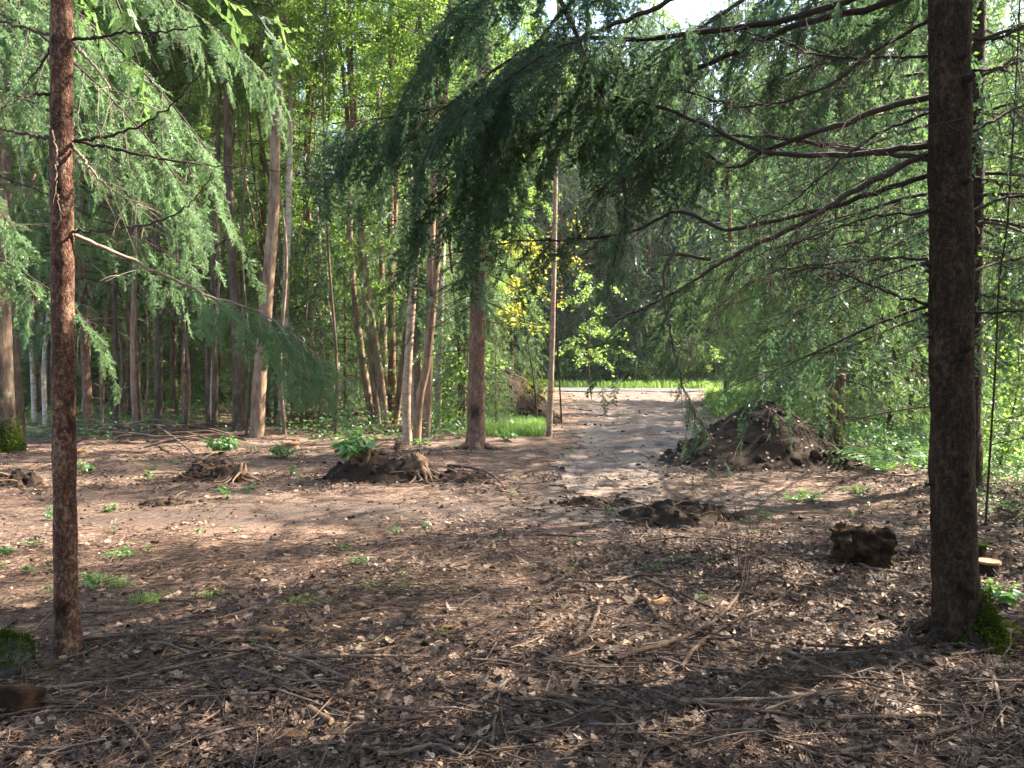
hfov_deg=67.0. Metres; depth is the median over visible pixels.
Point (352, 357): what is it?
leafy shrub
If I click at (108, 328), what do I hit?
spruce tree
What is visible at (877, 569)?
fallen stick
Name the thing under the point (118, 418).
brushwood branch
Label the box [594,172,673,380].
spruce tree
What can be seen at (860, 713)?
thin rod
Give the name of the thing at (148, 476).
green plant
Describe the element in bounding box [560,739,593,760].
fallen stick
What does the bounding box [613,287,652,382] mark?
spruce tree
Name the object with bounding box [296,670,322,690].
fallen stick
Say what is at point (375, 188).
broadleaf tree
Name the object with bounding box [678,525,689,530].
stone
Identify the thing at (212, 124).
birch tree
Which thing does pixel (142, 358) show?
spruce tree
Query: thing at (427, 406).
broadleaf tree
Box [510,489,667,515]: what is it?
soil heap
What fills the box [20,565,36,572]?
green plant
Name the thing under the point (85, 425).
brushwood branch
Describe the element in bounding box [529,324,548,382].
spruce tree
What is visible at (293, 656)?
thin rod
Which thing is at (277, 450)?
green plant
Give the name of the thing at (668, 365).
spruce tree
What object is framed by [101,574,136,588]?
grass tuft
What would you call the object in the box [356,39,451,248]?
birch tree
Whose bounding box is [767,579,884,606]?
fallen stick
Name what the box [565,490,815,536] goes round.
soil heap
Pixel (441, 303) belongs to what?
birch tree
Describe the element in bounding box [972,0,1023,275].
spruce tree
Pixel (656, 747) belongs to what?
fallen stick
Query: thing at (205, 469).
soil heap
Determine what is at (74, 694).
thin rod
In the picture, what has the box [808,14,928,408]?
spruce tree
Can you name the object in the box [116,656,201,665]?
thin rod
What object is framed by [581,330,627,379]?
leafy shrub
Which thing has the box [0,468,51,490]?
soil heap
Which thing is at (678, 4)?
sky
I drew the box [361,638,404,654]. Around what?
fallen stick
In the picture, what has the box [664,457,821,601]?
dry brush
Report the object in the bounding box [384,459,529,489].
soil heap
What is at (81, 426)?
brushwood branch
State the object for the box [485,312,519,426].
spruce tree
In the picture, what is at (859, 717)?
fallen stick
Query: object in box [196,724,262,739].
thin rod
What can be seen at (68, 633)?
spruce tree
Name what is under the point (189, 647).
thin rod
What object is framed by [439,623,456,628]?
split wood
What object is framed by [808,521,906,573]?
rotten log chunk
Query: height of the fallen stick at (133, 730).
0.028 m
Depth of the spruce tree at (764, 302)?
25.13 m
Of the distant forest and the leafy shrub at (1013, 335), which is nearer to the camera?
the leafy shrub at (1013, 335)
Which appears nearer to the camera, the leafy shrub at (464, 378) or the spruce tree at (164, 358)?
the leafy shrub at (464, 378)
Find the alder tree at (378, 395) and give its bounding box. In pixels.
[233,0,475,425]
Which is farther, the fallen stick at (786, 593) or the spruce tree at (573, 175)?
the spruce tree at (573, 175)
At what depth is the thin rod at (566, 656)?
4.04 m
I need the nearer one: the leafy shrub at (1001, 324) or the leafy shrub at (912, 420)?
the leafy shrub at (912, 420)
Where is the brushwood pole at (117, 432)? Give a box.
[76,428,211,441]
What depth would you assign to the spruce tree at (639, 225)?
51.84 m
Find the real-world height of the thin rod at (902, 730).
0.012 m
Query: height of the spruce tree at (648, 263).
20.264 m
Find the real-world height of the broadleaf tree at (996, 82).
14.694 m
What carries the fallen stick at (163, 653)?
on the ground at (292, 515)
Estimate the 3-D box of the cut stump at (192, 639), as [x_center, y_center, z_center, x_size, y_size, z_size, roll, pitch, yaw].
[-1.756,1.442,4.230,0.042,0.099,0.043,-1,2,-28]
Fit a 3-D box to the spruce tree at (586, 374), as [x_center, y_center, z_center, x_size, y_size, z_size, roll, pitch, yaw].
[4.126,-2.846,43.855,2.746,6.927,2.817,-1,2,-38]
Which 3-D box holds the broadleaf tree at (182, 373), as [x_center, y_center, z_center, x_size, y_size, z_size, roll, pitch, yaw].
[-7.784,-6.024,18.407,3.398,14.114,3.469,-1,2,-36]
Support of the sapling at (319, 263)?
on the ground at (292, 515)
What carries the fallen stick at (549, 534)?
on the ground at (292, 515)
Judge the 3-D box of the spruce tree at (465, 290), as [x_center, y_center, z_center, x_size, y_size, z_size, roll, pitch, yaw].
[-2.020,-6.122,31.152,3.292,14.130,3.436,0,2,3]
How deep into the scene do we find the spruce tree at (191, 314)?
32.00 m
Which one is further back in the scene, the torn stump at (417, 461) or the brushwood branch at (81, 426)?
the brushwood branch at (81, 426)
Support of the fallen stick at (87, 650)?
on the ground at (292, 515)
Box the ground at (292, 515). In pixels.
[0,373,1023,767]
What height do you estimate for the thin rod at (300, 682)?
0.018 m
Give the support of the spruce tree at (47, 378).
on the ground at (292, 515)
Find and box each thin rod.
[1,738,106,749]
[18,705,97,712]
[38,683,121,705]
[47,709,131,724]
[75,673,172,680]
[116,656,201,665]
[127,687,207,691]
[130,659,178,672]
[147,641,189,652]
[175,705,260,715]
[179,644,245,651]
[179,648,248,655]
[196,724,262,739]
[247,666,343,681]
[256,644,347,678]
[262,689,363,699]
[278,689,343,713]
[289,680,343,685]
[340,739,393,751]
[369,743,410,746]
[393,714,482,726]
[421,706,481,712]
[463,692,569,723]
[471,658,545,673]
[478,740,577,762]
[493,747,600,754]
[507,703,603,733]
[533,647,581,661]
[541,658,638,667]
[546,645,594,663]
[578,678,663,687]
[589,682,662,712]
[589,722,641,726]
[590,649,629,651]
[618,731,722,737]
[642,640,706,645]
[657,651,708,657]
[658,656,710,668]
[661,723,723,741]
[672,706,739,723]
[674,653,714,659]
[691,629,767,650]
[697,637,777,643]
[705,728,795,736]
[708,666,786,679]
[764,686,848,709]
[776,730,868,738]
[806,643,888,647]
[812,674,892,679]
[817,649,871,653]
[824,651,888,658]
[834,712,881,716]
[838,729,932,741]
[866,671,940,690]
[882,727,934,731]
[950,642,1008,655]
[964,693,1023,703]
[971,678,1023,681]
[997,706,1023,717]
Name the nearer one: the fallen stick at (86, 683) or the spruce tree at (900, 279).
the fallen stick at (86, 683)
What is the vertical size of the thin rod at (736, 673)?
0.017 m
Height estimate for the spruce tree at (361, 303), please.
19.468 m
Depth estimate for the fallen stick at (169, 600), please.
4.96 m
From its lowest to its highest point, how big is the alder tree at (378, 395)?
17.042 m
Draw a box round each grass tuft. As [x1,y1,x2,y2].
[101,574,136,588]
[113,590,173,605]
[178,587,243,600]
[276,594,335,607]
[355,572,421,594]
[628,562,667,571]
[686,554,726,563]
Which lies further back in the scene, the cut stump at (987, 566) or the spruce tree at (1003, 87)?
the spruce tree at (1003, 87)
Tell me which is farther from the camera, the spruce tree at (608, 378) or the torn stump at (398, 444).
the spruce tree at (608, 378)
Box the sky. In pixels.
[100,0,1023,357]
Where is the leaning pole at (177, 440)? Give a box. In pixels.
[151,422,198,459]
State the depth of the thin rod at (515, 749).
3.08 m
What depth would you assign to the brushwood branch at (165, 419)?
15.85 m
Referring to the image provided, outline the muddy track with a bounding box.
[548,391,715,496]
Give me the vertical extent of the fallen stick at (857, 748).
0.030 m
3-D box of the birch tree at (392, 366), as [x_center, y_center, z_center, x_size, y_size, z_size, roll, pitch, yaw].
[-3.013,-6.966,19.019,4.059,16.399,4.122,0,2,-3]
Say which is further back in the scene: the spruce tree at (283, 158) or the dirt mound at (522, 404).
the spruce tree at (283, 158)
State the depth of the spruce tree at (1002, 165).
20.49 m
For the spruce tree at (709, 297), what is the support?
on the ground at (292, 515)
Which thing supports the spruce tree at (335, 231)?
on the ground at (292, 515)
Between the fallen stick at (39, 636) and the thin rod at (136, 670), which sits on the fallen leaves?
the thin rod at (136, 670)
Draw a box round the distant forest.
[26,0,1023,381]
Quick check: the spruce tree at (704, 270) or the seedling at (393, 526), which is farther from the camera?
the spruce tree at (704, 270)
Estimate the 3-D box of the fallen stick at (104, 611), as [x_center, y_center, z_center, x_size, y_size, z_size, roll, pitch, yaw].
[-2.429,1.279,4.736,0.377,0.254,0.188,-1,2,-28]
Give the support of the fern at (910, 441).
on the ground at (292, 515)
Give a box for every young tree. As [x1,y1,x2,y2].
[489,232,558,419]
[527,213,591,422]
[554,270,635,398]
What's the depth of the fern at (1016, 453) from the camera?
11.89 m
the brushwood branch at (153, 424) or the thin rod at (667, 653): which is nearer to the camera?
the thin rod at (667, 653)
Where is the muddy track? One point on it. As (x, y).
(656, 424)
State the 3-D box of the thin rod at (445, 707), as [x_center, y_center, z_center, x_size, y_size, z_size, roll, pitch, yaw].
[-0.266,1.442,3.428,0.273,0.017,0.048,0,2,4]
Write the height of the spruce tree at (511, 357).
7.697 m
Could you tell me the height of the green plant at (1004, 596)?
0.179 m
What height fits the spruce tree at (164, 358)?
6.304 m
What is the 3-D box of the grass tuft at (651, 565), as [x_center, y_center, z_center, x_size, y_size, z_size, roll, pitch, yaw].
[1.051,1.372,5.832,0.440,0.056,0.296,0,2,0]
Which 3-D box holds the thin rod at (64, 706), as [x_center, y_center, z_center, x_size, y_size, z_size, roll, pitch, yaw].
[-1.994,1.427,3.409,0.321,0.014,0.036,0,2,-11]
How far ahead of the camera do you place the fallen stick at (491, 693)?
3.63 m
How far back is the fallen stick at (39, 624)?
4.45 m
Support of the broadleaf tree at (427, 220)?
on the ground at (292, 515)
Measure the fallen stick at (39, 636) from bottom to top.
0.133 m
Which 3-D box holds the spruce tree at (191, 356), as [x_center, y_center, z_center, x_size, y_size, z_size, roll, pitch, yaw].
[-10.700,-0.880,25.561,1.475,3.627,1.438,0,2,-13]
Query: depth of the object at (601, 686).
3.67 m
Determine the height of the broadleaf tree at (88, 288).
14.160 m
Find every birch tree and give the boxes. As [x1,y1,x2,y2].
[9,0,159,423]
[9,3,46,249]
[11,0,123,422]
[11,0,151,261]
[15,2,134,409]
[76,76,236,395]
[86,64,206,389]
[143,3,296,419]
[147,56,320,343]
[182,109,313,288]
[187,2,422,411]
[188,0,387,424]
[199,0,452,418]
[292,109,372,331]
[308,0,505,423]
[317,0,559,444]
[347,52,450,331]
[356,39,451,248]
[375,0,584,427]
[445,59,524,294]
[489,148,561,338]
[501,0,686,436]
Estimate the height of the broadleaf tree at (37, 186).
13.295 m
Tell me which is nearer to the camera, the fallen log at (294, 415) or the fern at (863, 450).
the fern at (863, 450)
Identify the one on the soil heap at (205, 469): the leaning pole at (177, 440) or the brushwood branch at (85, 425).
the leaning pole at (177, 440)
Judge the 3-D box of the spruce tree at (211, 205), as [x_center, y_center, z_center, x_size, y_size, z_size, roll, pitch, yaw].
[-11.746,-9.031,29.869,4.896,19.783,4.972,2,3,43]
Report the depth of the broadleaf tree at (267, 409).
17.42 m
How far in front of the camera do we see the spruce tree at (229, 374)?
28.62 m
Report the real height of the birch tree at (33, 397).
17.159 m
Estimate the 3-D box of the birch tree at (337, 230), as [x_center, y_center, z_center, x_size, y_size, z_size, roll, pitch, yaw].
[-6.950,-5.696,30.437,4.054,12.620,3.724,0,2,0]
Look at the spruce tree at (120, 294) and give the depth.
31.82 m
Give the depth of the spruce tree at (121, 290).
28.03 m
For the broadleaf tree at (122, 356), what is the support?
on the ground at (292, 515)
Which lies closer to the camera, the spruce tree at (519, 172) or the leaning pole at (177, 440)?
the leaning pole at (177, 440)
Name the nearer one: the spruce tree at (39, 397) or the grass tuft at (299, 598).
the grass tuft at (299, 598)
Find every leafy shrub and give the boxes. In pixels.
[75,339,141,405]
[110,348,197,412]
[162,324,247,397]
[329,301,379,407]
[379,293,463,399]
[431,350,510,429]
[554,345,583,381]
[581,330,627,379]
[619,351,664,381]
[642,329,696,378]
[682,347,724,382]
[861,349,926,415]
[887,373,1002,436]
[981,344,1023,468]
[982,274,1023,387]
[983,245,1023,417]
[984,206,1022,394]
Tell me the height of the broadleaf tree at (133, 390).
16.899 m
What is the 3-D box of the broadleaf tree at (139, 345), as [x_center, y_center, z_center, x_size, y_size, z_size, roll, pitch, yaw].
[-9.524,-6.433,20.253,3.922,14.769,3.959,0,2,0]
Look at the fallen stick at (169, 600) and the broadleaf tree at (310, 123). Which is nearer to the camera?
the fallen stick at (169, 600)
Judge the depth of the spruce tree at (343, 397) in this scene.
18.87 m
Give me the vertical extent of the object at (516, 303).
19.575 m
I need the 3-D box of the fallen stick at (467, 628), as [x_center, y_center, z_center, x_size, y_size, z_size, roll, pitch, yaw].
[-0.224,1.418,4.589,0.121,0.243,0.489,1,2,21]
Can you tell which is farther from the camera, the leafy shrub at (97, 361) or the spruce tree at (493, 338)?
the spruce tree at (493, 338)
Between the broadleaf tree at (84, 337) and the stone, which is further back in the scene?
the broadleaf tree at (84, 337)
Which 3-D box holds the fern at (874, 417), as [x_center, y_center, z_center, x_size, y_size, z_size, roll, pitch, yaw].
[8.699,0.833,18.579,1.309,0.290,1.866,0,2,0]
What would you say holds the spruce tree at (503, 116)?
on the ground at (292, 515)
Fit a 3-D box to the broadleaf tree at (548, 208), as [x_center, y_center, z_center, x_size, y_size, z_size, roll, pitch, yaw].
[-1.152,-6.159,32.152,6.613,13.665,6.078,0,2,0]
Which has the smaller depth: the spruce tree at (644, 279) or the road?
the road
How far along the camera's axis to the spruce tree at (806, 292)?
15.54 m
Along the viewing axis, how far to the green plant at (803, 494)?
8.76 m
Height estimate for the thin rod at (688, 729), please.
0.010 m
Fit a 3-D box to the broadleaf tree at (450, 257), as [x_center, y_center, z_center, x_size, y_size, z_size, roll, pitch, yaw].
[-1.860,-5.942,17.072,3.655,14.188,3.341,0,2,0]
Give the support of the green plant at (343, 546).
on the ground at (292, 515)
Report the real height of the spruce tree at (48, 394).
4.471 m
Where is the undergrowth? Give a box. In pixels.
[24,372,1023,519]
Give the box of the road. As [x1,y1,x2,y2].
[78,385,1005,391]
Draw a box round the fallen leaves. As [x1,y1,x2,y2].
[0,397,1023,767]
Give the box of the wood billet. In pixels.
[306,705,334,724]
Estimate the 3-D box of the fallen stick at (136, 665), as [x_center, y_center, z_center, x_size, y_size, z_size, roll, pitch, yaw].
[-1.676,1.427,4.030,0.708,0.092,0.157,-1,2,-27]
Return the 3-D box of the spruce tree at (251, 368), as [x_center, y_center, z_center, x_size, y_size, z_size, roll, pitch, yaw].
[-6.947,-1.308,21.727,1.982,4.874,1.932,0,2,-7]
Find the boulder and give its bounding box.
[0,624,43,678]
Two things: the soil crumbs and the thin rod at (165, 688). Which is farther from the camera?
the soil crumbs
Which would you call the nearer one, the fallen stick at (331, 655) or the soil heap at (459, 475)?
the fallen stick at (331, 655)
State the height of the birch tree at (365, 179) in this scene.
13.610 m
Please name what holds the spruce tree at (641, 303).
on the ground at (292, 515)
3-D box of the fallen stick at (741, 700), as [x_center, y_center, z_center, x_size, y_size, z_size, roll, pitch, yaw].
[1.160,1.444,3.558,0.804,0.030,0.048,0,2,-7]
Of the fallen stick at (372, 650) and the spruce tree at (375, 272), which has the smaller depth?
the fallen stick at (372, 650)
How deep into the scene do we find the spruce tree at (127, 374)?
20.76 m
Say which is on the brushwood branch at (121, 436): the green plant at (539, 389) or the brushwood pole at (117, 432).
the brushwood pole at (117, 432)
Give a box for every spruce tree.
[0,0,28,452]
[0,0,292,405]
[0,0,361,658]
[10,2,125,411]
[10,32,49,373]
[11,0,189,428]
[11,4,80,370]
[11,8,142,408]
[11,32,78,395]
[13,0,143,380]
[13,20,200,406]
[17,282,41,413]
[18,306,30,409]
[21,361,30,401]
[24,325,49,402]
[24,352,49,398]
[42,126,149,377]
[42,159,105,391]
[74,72,206,402]
[75,7,194,414]
[75,264,125,404]
[85,94,143,355]
[94,8,240,409]
[112,93,180,369]
[118,308,165,393]
[141,313,193,392]
[142,246,210,405]
[150,92,257,377]
[150,118,252,359]
[151,9,357,407]
[162,59,240,389]
[166,309,203,404]
[176,58,291,357]
[179,321,204,406]
[180,90,254,398]
[190,1,407,413]
[190,286,231,410]
[196,118,276,377]
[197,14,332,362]
[219,288,250,400]
[222,342,247,396]
[228,197,329,425]
[228,255,294,411]
[246,81,328,346]
[247,70,312,229]
[247,90,353,370]
[287,300,328,409]
[291,0,1023,662]
[291,129,337,316]
[293,59,371,370]
[300,191,397,424]
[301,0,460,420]
[312,0,446,345]
[314,181,380,380]
[315,3,386,378]
[315,69,434,373]
[316,275,350,398]
[317,1,399,378]
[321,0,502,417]
[356,66,405,329]
[358,47,459,354]
[361,209,442,411]
[387,0,573,450]
[399,25,488,402]
[401,308,435,396]
[414,215,507,431]
[432,313,462,406]
[433,188,538,372]
[433,226,517,357]
[435,78,500,355]
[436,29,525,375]
[445,67,518,367]
[446,297,499,397]
[465,11,564,377]
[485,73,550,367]
[485,197,555,396]
[485,293,509,365]
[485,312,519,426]
[488,298,509,362]
[494,0,612,379]
[498,168,573,374]
[499,127,620,381]
[502,204,545,369]
[516,146,620,380]
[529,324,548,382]
[538,162,607,371]
[541,130,649,379]
[546,303,580,381]
[564,274,608,386]
[565,133,677,379]
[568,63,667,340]
[585,67,725,378]
[586,132,698,380]
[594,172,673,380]
[594,314,624,382]
[595,66,679,376]
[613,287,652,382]
[644,323,668,384]
[652,306,686,380]
[655,0,785,394]
[662,195,740,377]
[669,276,718,386]
[671,0,1023,455]
[674,278,713,379]
[683,231,748,379]
[690,256,743,377]
[691,0,1023,489]
[698,319,723,380]
[702,58,880,425]
[708,52,811,399]
[712,45,881,396]
[716,0,864,413]
[716,313,751,378]
[730,213,763,367]
[743,0,1023,435]
[746,0,915,445]
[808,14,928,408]
[822,16,920,399]
[830,3,1019,415]
[850,65,920,390]
[852,36,1006,388]
[858,0,1023,412]
[900,0,1023,409]
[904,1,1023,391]
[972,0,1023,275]
[981,7,1023,496]
[983,51,1023,396]
[989,2,1023,352]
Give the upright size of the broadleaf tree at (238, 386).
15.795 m
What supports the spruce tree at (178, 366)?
on the ground at (292, 515)
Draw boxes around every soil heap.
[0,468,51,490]
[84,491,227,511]
[127,451,276,487]
[299,442,482,490]
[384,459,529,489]
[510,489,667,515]
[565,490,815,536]
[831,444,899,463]
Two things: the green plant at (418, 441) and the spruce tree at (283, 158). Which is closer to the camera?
the green plant at (418, 441)
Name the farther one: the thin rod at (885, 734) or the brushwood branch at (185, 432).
the brushwood branch at (185, 432)
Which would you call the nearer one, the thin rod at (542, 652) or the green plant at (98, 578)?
the thin rod at (542, 652)
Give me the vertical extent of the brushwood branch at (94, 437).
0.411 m
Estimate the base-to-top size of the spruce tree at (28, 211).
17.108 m
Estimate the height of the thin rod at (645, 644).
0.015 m
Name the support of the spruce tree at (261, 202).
on the ground at (292, 515)
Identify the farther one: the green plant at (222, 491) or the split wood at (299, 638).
the green plant at (222, 491)
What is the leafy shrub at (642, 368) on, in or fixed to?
on the ground at (292, 515)
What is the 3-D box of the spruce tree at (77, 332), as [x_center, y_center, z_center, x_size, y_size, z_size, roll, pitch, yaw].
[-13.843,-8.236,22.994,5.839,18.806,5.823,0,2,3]
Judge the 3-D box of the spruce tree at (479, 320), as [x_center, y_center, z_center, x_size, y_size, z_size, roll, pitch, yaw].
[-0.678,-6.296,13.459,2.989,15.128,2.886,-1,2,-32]
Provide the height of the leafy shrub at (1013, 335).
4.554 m
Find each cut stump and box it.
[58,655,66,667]
[77,449,85,456]
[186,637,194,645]
[285,441,299,448]
[978,542,988,557]
[979,558,1001,579]
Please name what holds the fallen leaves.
on the ground at (292, 515)
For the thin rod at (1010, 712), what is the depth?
3.37 m
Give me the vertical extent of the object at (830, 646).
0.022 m
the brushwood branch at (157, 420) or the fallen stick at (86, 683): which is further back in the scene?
the brushwood branch at (157, 420)
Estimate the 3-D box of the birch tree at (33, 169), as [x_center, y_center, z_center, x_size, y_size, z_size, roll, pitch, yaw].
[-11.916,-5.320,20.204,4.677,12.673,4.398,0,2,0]
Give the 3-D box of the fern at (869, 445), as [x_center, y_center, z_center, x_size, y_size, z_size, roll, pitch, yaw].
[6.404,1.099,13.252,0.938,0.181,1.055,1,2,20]
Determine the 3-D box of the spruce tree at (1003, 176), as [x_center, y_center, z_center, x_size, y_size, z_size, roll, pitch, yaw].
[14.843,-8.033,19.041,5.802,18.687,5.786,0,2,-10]
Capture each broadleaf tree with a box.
[3,0,118,446]
[10,0,162,423]
[12,1,98,299]
[17,0,202,429]
[20,0,174,419]
[42,0,213,432]
[74,110,175,399]
[75,0,238,423]
[78,0,212,417]
[78,0,244,293]
[84,1,255,427]
[87,1,162,415]
[93,4,196,413]
[97,1,344,431]
[99,0,212,420]
[111,0,216,413]
[119,0,242,421]
[129,0,291,434]
[147,0,347,433]
[149,0,312,424]
[150,0,294,429]
[150,0,299,429]
[150,0,344,437]
[158,81,293,316]
[166,0,315,436]
[176,2,329,418]
[193,0,303,424]
[194,3,276,414]
[203,0,315,389]
[232,0,380,413]
[236,1,375,419]
[238,0,395,436]
[249,129,321,325]
[250,85,356,323]
[254,0,399,422]
[296,50,398,400]
[301,0,509,443]
[314,0,520,437]
[326,11,465,403]
[336,14,494,390]
[364,36,467,297]
[370,0,468,427]
[385,3,526,413]
[428,77,559,344]
[450,191,533,296]
[806,2,1019,431]
[903,5,1023,209]
[926,0,1023,404]
[984,23,1023,386]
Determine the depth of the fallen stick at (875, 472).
10.40 m
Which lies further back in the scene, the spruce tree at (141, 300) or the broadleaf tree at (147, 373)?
the spruce tree at (141, 300)
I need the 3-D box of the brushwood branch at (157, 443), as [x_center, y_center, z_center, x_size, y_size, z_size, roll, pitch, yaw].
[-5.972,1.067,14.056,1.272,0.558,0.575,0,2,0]
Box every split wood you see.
[208,636,272,642]
[226,629,260,633]
[252,624,287,635]
[272,635,313,643]
[280,726,306,741]
[320,588,338,593]
[336,612,361,618]
[349,602,365,608]
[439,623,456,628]
[650,597,673,605]
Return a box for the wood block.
[0,684,46,718]
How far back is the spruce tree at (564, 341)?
44.64 m
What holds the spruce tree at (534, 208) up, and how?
on the ground at (292, 515)
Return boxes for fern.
[821,449,927,471]
[830,444,901,459]
[845,418,898,427]
[846,421,904,433]
[857,434,928,449]
[858,411,899,422]
[859,440,915,450]
[867,431,928,438]
[878,439,928,453]
[882,423,926,434]
[895,450,928,461]
[983,464,1015,474]
[992,441,1023,454]
[994,454,1023,463]
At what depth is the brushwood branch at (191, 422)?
16.23 m
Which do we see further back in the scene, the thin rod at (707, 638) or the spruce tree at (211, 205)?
the spruce tree at (211, 205)
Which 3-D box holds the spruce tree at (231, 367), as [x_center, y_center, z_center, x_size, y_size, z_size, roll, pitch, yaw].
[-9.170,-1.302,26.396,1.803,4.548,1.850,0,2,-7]
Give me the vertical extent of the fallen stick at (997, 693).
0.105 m
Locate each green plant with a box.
[0,543,17,554]
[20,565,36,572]
[43,505,52,519]
[77,459,94,473]
[79,572,113,589]
[102,546,139,557]
[103,503,118,511]
[142,470,158,478]
[198,434,242,453]
[215,486,230,497]
[244,484,253,493]
[268,440,297,457]
[288,464,298,474]
[330,428,379,459]
[337,543,351,549]
[346,554,368,564]
[407,438,430,445]
[493,429,519,439]
[517,363,556,407]
[757,509,774,516]
[782,489,824,500]
[837,485,875,495]
[982,579,1023,607]
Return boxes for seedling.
[22,539,44,545]
[387,525,400,534]
[694,594,711,600]
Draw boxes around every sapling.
[138,11,223,427]
[271,227,340,424]
[286,227,356,427]
[904,0,1023,524]
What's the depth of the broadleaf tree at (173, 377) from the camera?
19.28 m
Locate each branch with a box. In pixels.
[40,421,119,432]
[45,424,107,430]
[77,434,118,445]
[79,411,123,428]
[83,428,138,434]
[102,427,149,430]
[106,417,138,423]
[110,421,172,428]
[117,426,153,441]
[128,417,179,430]
[130,437,154,440]
[132,424,188,439]
[143,431,214,447]
[149,418,181,422]
[150,435,202,439]
[155,420,180,441]
[161,411,211,430]
[169,410,215,440]
[174,425,232,434]
[181,434,244,439]
[182,430,233,435]
[613,580,743,661]
[679,603,778,669]
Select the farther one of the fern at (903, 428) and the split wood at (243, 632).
the fern at (903, 428)
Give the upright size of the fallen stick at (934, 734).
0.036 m
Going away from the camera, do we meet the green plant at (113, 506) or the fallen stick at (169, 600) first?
the fallen stick at (169, 600)
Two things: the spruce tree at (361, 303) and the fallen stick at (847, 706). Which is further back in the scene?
the spruce tree at (361, 303)
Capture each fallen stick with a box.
[24,610,52,633]
[31,627,53,641]
[42,699,157,767]
[45,652,247,691]
[54,634,113,665]
[81,577,148,613]
[83,625,214,643]
[114,649,262,673]
[153,625,193,668]
[159,598,198,602]
[191,676,235,727]
[273,679,324,699]
[292,653,410,668]
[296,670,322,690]
[302,685,387,699]
[345,723,410,735]
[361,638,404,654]
[377,742,461,758]
[383,704,441,718]
[435,738,511,763]
[447,464,505,489]
[447,594,492,634]
[478,674,513,704]
[489,692,499,744]
[512,672,608,728]
[537,533,591,541]
[547,691,627,709]
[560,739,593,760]
[563,558,692,582]
[570,596,601,648]
[639,698,731,753]
[640,593,660,621]
[645,577,737,608]
[646,529,723,541]
[678,691,844,704]
[680,697,796,716]
[761,731,895,767]
[767,564,825,605]
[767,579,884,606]
[786,650,910,693]
[793,744,851,760]
[835,713,957,722]
[838,741,884,756]
[839,689,921,721]
[864,565,926,577]
[870,471,916,476]
[910,718,983,741]
[927,668,963,706]
[993,682,1002,727]
[997,506,1023,517]
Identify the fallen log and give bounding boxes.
[288,396,352,419]
[306,411,401,419]
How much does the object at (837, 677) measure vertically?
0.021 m
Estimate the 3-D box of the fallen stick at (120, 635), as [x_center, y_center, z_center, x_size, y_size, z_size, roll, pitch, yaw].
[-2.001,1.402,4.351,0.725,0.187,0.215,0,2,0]
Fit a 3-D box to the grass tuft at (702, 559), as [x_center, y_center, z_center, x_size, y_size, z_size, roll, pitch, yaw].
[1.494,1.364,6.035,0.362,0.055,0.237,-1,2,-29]
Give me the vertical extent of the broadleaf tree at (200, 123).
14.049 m
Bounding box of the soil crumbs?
[2,393,916,532]
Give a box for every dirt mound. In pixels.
[441,359,562,424]
[657,398,864,472]
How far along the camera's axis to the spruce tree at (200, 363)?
21.49 m
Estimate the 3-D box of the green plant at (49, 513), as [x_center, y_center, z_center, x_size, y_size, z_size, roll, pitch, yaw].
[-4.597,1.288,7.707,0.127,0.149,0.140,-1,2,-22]
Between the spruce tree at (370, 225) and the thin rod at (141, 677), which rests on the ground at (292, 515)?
the spruce tree at (370, 225)
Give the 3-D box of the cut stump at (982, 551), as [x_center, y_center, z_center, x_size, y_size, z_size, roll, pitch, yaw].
[3.609,1.336,5.992,0.142,0.204,0.142,-1,2,-32]
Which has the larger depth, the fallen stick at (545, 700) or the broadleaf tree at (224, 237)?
the broadleaf tree at (224, 237)
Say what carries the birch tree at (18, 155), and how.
on the ground at (292, 515)
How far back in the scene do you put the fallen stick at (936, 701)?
3.52 m
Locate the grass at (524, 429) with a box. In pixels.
[485,377,809,436]
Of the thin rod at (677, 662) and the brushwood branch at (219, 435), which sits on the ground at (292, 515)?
the brushwood branch at (219, 435)
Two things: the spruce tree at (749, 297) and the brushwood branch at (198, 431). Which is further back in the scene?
the spruce tree at (749, 297)
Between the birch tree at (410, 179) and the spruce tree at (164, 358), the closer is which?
the birch tree at (410, 179)
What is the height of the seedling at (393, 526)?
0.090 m
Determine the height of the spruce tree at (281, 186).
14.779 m
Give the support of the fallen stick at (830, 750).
on the ground at (292, 515)
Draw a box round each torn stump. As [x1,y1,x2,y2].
[208,460,269,484]
[327,437,372,481]
[392,439,406,448]
[401,451,442,483]
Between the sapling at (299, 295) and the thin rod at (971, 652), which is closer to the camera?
the thin rod at (971, 652)

